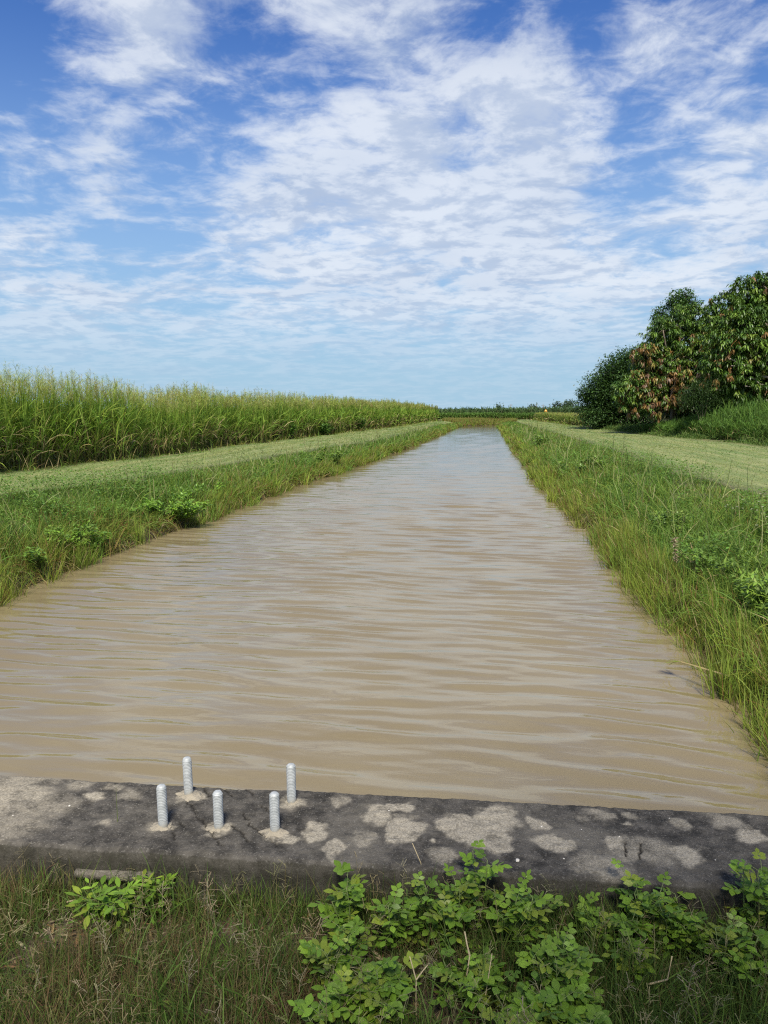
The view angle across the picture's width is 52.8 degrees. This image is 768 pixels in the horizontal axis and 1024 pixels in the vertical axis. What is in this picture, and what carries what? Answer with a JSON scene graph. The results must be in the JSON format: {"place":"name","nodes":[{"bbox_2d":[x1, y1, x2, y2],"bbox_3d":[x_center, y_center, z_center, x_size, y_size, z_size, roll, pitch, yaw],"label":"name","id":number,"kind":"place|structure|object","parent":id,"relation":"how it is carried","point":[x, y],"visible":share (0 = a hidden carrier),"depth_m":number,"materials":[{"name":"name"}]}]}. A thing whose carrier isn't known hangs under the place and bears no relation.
{"place":"outdoors","nodes":[
{"label":"outdoors","id":0,"kind":"place"},
{"bbox_2d":[0,425,767,815],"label":"water","id":1,"kind":"structure","parent":0,"point":[452,615],"depth_m":6.02,"materials":[{"name":"brown liquid"}]},
{"bbox_2d":[93,527,133,556],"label":"reed clump","id":2,"kind":"object","parent":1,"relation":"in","point":[110,544],"visible":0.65,"depth_m":10.39,"materials":[{"name":"green plant"}]},
{"bbox_2d":[559,493,589,515],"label":"reed clump","id":3,"kind":"object","parent":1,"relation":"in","point":[568,505],"visible":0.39,"depth_m":14.19,"materials":[{"name":"green plant"}]},
{"bbox_2d":[612,544,656,585],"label":"reed clump","id":4,"kind":"object","parent":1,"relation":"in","point":[627,564],"visible":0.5,"depth_m":8.53,"materials":[{"name":"green plant"}]},
{"bbox_2d":[693,645,759,703],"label":"reed clump","id":5,"kind":"object","parent":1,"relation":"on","point":[728,671],"visible":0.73,"depth_m":5.23,"materials":[{"name":"green plant"}]},
{"bbox_2d":[666,660,728,675],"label":"fallen reed","id":6,"kind":"object","parent":5,"relation":"attached to","point":[673,661],"visible":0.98,"depth_m":5.48,"materials":[{"name":"beige plant"}]},
{"bbox_2d":[734,682,767,736],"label":"reed clump","id":7,"kind":"object","parent":1,"relation":"in","point":[759,707],"visible":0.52,"depth_m":4.73,"materials":[{"name":"green plant"}]},
{"bbox_2d":[0,409,767,1023],"bbox_3d":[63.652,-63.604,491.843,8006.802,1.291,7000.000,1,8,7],"label":"ground","id":8,"kind":"structure","parent":0,"point":[662,449],"depth_m":14.65,"materials":[{"name":"green plant"}]},
{"bbox_2d":[0,520,97,563],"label":"leafy weed","id":9,"kind":"object","parent":8,"relation":"on","point":[87,529],"visible":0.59,"depth_m":9.53,"materials":[{"name":"green plant"}]},
{"bbox_2d":[41,528,111,553],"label":"leafy weed","id":10,"kind":"object","parent":8,"relation":"on","point":[101,540],"visible":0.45,"depth_m":10.12,"materials":[{"name":"green plant"}]},
{"bbox_2d":[64,875,145,942],"bbox_3d":[-0.909,1.302,2.531,0.253,0.195,0.241,-3,8,-21],"label":"broadleaf weed","id":11,"kind":"object","parent":8,"relation":"on","point":[104,909],"visible":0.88,"depth_m":2.52,"materials":[{"name":"green plant"}]},
{"bbox_2d":[115,511,151,544],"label":"reed clump","id":12,"kind":"object","parent":8,"relation":"on","point":[140,531],"visible":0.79,"depth_m":11.24,"materials":[{"name":"green plant"}]},
{"bbox_2d":[90,490,212,520],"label":"leafy weed","id":13,"kind":"object","parent":8,"relation":"on","point":[178,507],"visible":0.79,"depth_m":12.55,"materials":[{"name":"green plant"}]},
{"bbox_2d":[121,869,182,923],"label":"broadleaf weed","id":14,"kind":"object","parent":8,"relation":"on","point":[149,883],"visible":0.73,"depth_m":2.61,"materials":[{"name":"green plant"}]},
{"bbox_2d":[168,482,225,498],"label":"leafy weed","id":15,"kind":"object","parent":8,"relation":"on","point":[197,484],"visible":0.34,"depth_m":14.70,"materials":[{"name":"green plant"}]},
{"bbox_2d":[0,362,440,475],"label":"tall seeding grass","id":16,"kind":"structure","parent":8,"relation":"on","point":[39,429],"depth_m":23.41,"materials":[{"name":"green plant"}]},
{"bbox_2d":[0,421,453,495],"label":"mown grass","id":17,"kind":"structure","parent":8,"relation":"on","point":[314,440],"depth_m":23.58,"materials":[{"name":"green plant"}]},
{"bbox_2d":[0,419,490,609],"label":"bank grass","id":18,"kind":"structure","parent":8,"relation":"on","point":[273,476],"depth_m":12.85,"materials":[{"name":"green plant"}]},
{"bbox_2d":[272,417,295,437],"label":"leafy weed","id":19,"kind":"object","parent":8,"relation":"on","point":[292,428],"visible":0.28,"depth_m":35.55,"materials":[{"name":"green plant"}]},
{"bbox_2d":[294,446,344,462],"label":"leafy weed","id":20,"kind":"object","parent":8,"relation":"on","point":[340,453],"visible":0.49,"depth_m":24.04,"materials":[{"name":"green plant"}]},
{"bbox_2d":[308,418,334,434],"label":"leafy weed","id":21,"kind":"object","parent":8,"relation":"on","point":[324,425],"visible":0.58,"depth_m":40.78,"materials":[{"name":"green plant"}]},
{"bbox_2d":[297,914,382,994],"bbox_3d":[-0.131,1.315,2.269,0.260,0.220,0.295,1,8,7],"label":"broadleaf weed","id":22,"kind":"object","parent":8,"relation":"on","point":[341,933],"visible":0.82,"depth_m":2.27,"materials":[{"name":"green plant"}]},
{"bbox_2d":[307,860,378,939],"bbox_3d":[-0.122,1.274,2.468,0.202,0.252,0.237,6,10,39],"label":"broadleaf weed","id":23,"kind":"object","parent":8,"relation":"on","point":[337,907],"visible":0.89,"depth_m":2.47,"materials":[{"name":"green plant"}]},
{"bbox_2d":[288,965,404,1023],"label":"broadleaf weed","id":24,"kind":"object","parent":8,"relation":"on","point":[333,1012],"visible":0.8,"depth_m":2.06,"materials":[{"name":"green plant"}]},
{"bbox_2d":[350,417,366,429],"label":"leafy weed","id":25,"kind":"object","parent":8,"relation":"on","point":[363,422],"visible":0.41,"depth_m":48.55,"materials":[{"name":"green plant"}]},
{"bbox_2d":[337,950,423,1023],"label":"broadleaf weed","id":26,"kind":"object","parent":8,"relation":"on","point":[388,967],"visible":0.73,"depth_m":2.13,"materials":[{"name":"green plant"}]},
{"bbox_2d":[0,776,767,934],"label":"concrete headwall","id":27,"kind":"object","parent":8,"relation":"on","point":[685,849],"visible":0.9,"depth_m":2.76,"materials":[{"name":"grey concrete"}]},
{"bbox_2d":[150,784,171,831],"bbox_3d":[-0.828,1.095,2.845,0.096,0.193,0.093,0,7,8],"label":"threaded rod","id":28,"kind":"object","parent":27,"relation":"attached to","point":[162,824],"visible":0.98,"depth_m":2.83,"materials":[{"name":"metal"}]},
{"bbox_2d":[175,756,201,801],"bbox_3d":[-0.774,1.066,3.085,0.130,0.187,0.096,8,11,46],"label":"threaded rod","id":29,"kind":"object","parent":27,"relation":"attached to","point":[188,793],"visible":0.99,"depth_m":3.07,"materials":[{"name":"metal"}]},
{"bbox_2d":[206,790,229,832],"bbox_3d":[-0.611,1.105,2.835,0.104,0.175,0.071,-2,8,-17],"label":"threaded rod","id":30,"kind":"object","parent":27,"relation":"attached to","point":[219,824],"visible":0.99,"depth_m":2.82,"materials":[{"name":"metal"}]},
{"bbox_2d":[259,791,288,837],"bbox_3d":[-0.400,1.106,2.815,0.123,0.180,0.074,1,7,7],"label":"threaded rod","id":31,"kind":"object","parent":27,"relation":"attached to","point":[275,829],"visible":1,"depth_m":2.80,"materials":[{"name":"metal"}]},
{"bbox_2d":[284,763,298,804],"bbox_3d":[-0.362,1.074,3.021,0.085,0.187,0.065,1,7,7],"label":"threaded rod","id":32,"kind":"object","parent":27,"relation":"attached to","point":[291,781],"visible":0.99,"depth_m":3.01,"materials":[{"name":"metal"}]},
{"bbox_2d":[0,845,767,1023],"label":"wiry grass","id":33,"kind":"structure","parent":8,"relation":"on","point":[14,891],"depth_m":2.28,"materials":[{"name":"green plant"}]},
{"bbox_2d":[369,882,433,955],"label":"broadleaf weed","id":34,"kind":"object","parent":8,"relation":"on","point":[406,914],"visible":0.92,"depth_m":2.42,"materials":[{"name":"green plant"}]},
{"bbox_2d":[409,956,429,1019],"bbox_3d":[0.098,1.319,2.134,0.055,0.201,0.021,-2,8,-15],"label":"dry straw","id":35,"kind":"object","parent":8,"relation":"on","point":[416,979],"visible":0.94,"depth_m":2.12,"materials":[{"name":"plant"}]},
{"bbox_2d":[401,863,489,955],"bbox_3d":[0.192,1.293,2.443,0.289,0.247,0.274,1,8,7],"label":"broadleaf weed","id":36,"kind":"object","parent":8,"relation":"on","point":[445,902],"visible":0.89,"depth_m":2.44,"materials":[{"name":"green plant"}]},
{"bbox_2d":[463,931,470,988],"bbox_3d":[0.236,1.280,2.197,0.011,0.181,0.030,-3,8,-18],"label":"dry straw","id":37,"kind":"object","parent":8,"relation":"on","point":[468,954],"visible":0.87,"depth_m":2.19,"materials":[{"name":"beige plant"}]},
{"bbox_2d":[424,946,519,1023],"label":"broadleaf weed","id":38,"kind":"object","parent":8,"relation":"on","point":[475,967],"visible":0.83,"depth_m":2.19,"materials":[{"name":"green plant"}]},
{"bbox_2d":[441,417,517,425],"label":"bank grass","id":39,"kind":"structure","parent":8,"relation":"on","point":[493,421],"depth_m":91.27,"materials":[{"name":"green plant"}]},
{"bbox_2d":[457,839,512,926],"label":"broadleaf weed","id":40,"kind":"object","parent":8,"relation":"on","point":[483,873],"visible":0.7,"depth_m":2.51,"materials":[{"name":"green plant"}]},
{"bbox_2d":[484,955,491,1004],"bbox_3d":[0.291,1.314,2.172,0.023,0.160,0.010,1,8,7],"label":"dry straw","id":41,"kind":"object","parent":8,"relation":"on","point":[488,975],"visible":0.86,"depth_m":2.17,"materials":[{"name":"plant"}]},
{"bbox_2d":[438,411,543,419],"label":"grass hedge","id":42,"kind":"object","parent":8,"relation":"on","point":[521,416],"depth_m":102.53,"materials":[{"name":"green plant"}]},
{"bbox_2d":[478,984,557,1023],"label":"broadleaf weed","id":43,"kind":"object","parent":8,"relation":"on","point":[517,995],"visible":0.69,"depth_m":2.07,"materials":[{"name":"green plant"}]},
{"bbox_2d":[480,869,568,954],"bbox_3d":[0.441,1.290,2.438,0.272,0.254,0.230,1,8,7],"label":"broadleaf weed","id":44,"kind":"object","parent":8,"relation":"on","point":[521,905],"visible":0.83,"depth_m":2.41,"materials":[{"name":"green plant"}]},
{"bbox_2d":[532,435,566,445],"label":"leafy weed","id":45,"kind":"object","parent":8,"relation":"on","point":[540,439],"visible":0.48,"depth_m":31.19,"materials":[{"name":"green plant"}]},
{"bbox_2d":[515,922,601,1003],"bbox_3d":[0.502,1.327,2.216,0.235,0.228,0.254,-6,10,-38],"label":"broadleaf weed","id":46,"kind":"object","parent":8,"relation":"on","point":[576,954],"visible":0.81,"depth_m":2.21,"materials":[{"name":"green plant"}]},
{"bbox_2d":[516,976,611,1023],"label":"broadleaf weed","id":47,"kind":"object","parent":8,"relation":"on","point":[549,994],"visible":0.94,"depth_m":2.06,"materials":[{"name":"green plant"}]},
{"bbox_2d":[564,398,574,406],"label":"distant tree","id":48,"kind":"object","parent":8,"relation":"on","point":[572,402],"visible":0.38,"depth_m":209.90,"materials":[{"name":"green plant"}]},
{"bbox_2d":[530,412,610,425],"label":"yellowing grass","id":49,"kind":"structure","parent":8,"relation":"on","point":[561,418],"depth_m":75.24,"materials":[{"name":"green plant"}]},
{"bbox_2d":[556,453,608,470],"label":"leafy weed","id":50,"kind":"object","parent":8,"relation":"on","point":[585,466],"visible":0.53,"depth_m":18.76,"materials":[{"name":"green plant"}]},
{"bbox_2d":[574,891,653,958],"bbox_3d":[0.703,1.315,2.394,0.256,0.192,0.197,5,9,34],"label":"broadleaf weed","id":51,"kind":"object","parent":8,"relation":"on","point":[638,929],"visible":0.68,"depth_m":2.39,"materials":[{"name":"green plant"}]},
{"bbox_2d":[569,341,664,428],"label":"round dark tree","id":52,"kind":"object","parent":8,"relation":"on","point":[599,410],"visible":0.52,"depth_m":53.39,"materials":[{"name":"green plant"}]},
{"bbox_2d":[602,922,659,994],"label":"broadleaf weed","id":53,"kind":"object","parent":8,"relation":"on","point":[642,965],"visible":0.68,"depth_m":2.27,"materials":[{"name":"green plant"}]},
{"bbox_2d":[496,420,767,788],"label":"bank grass","id":54,"kind":"structure","parent":8,"relation":"on","point":[719,621],"depth_m":9.40,"materials":[{"name":"green plant"}]},
{"bbox_2d":[606,858,674,945],"bbox_3d":[0.820,1.274,2.458,0.223,0.274,0.220,1,8,7],"label":"broadleaf weed","id":55,"kind":"object","parent":8,"relation":"on","point":[646,897],"visible":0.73,"depth_m":2.45,"materials":[{"name":"green plant"}]},
{"bbox_2d":[515,420,767,496],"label":"mown grass","id":56,"kind":"structure","parent":8,"relation":"on","point":[608,434],"depth_m":28.32,"materials":[{"name":"green plant"}]},
{"bbox_2d":[650,956,672,984],"bbox_3d":[0.779,1.289,2.178,0.061,0.113,0.012,5,9,32],"label":"dry straw","id":57,"kind":"object","parent":8,"relation":"on","point":[668,974],"visible":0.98,"depth_m":2.17,"materials":[{"name":"plant"}]},
{"bbox_2d":[609,300,718,421],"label":"mango tree","id":58,"kind":"object","parent":8,"relation":"on","point":[663,361],"visible":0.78,"depth_m":43.06,"materials":[{"name":"green plant"}]},
{"bbox_2d":[643,408,684,424],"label":"understory shrub","id":59,"kind":"object","parent":8,"relation":"on","point":[663,416],"visible":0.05,"depth_m":47.81,"materials":[{"name":"green plant"}]},
{"bbox_2d":[581,421,767,445],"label":"rough grass","id":60,"kind":"structure","parent":8,"relation":"on","point":[633,427],"depth_m":38.13,"materials":[{"name":"green plant"}]},
{"bbox_2d":[670,537,679,573],"bbox_3d":[2.938,0.473,7.811,0.110,0.457,0.105,-5,9,-34],"label":"seed head","id":61,"kind":"object","parent":8,"relation":"on","point":[674,540],"visible":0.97,"depth_m":7.80},
{"bbox_2d":[649,287,701,325],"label":"leaved tree","id":62,"kind":"object","parent":8,"relation":"on","point":[682,299],"visible":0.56,"depth_m":48.57,"materials":[{"name":"green plant"}]},
{"bbox_2d":[645,887,709,968],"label":"broadleaf weed","id":63,"kind":"object","parent":8,"relation":"on","point":[672,922],"visible":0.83,"depth_m":2.40,"materials":[{"name":"green plant"}]},
{"bbox_2d":[647,504,713,533],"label":"leafy weed","id":64,"kind":"object","parent":8,"relation":"on","point":[665,516],"visible":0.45,"depth_m":10.10,"materials":[{"name":"green plant"}]},
{"bbox_2d":[675,375,730,416],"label":"feathery shrub","id":65,"kind":"object","parent":8,"relation":"on","point":[694,397],"visible":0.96,"depth_m":37.45,"materials":[{"name":"green plant"}]},
{"bbox_2d":[683,545,767,581],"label":"leafy weed","id":66,"kind":"object","parent":8,"relation":"on","point":[728,565],"visible":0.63,"depth_m":7.32,"materials":[{"name":"green plant"}]},
{"bbox_2d":[693,909,767,999],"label":"broadleaf weed","id":67,"kind":"object","parent":8,"relation":"on","point":[741,943],"visible":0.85,"depth_m":2.29,"materials":[{"name":"green plant"}]},
{"bbox_2d":[694,270,767,412],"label":"mango tree","id":68,"kind":"object","parent":8,"relation":"on","point":[735,359],"visible":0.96,"depth_m":37.01,"materials":[{"name":"green plant"}]},
{"bbox_2d":[721,848,767,941],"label":"broadleaf weed","id":69,"kind":"object","parent":8,"relation":"on","point":[751,891],"visible":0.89,"depth_m":2.44,"materials":[{"name":"green plant"}]},
{"bbox_2d":[724,493,767,536],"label":"leafy weed","id":70,"kind":"object","parent":8,"relation":"on","point":[750,516],"visible":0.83,"depth_m":9.09,"materials":[{"name":"green plant"}]},
{"bbox_2d":[729,567,767,626],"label":"leafy weed","id":71,"kind":"object","parent":8,"relation":"on","point":[745,583],"visible":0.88,"depth_m":6.27,"materials":[{"name":"green plant"}]},
{"bbox_2d":[0,0,767,408],"label":"sky","id":72,"kind":"structure","parent":0,"point":[458,204],"materials":[{"name":"blue"}]},
{"bbox_2d":[438,405,698,417],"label":"cane field","id":73,"kind":"structure","parent":0,"point":[564,409],"depth_m":114.55,"materials":[{"name":"green plant"}]},
{"bbox_2d":[637,391,767,442],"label":"arching grass","id":74,"kind":"structure","parent":0,"point":[739,420],"depth_m":34.77,"materials":[{"name":"green plant"}]}
]}

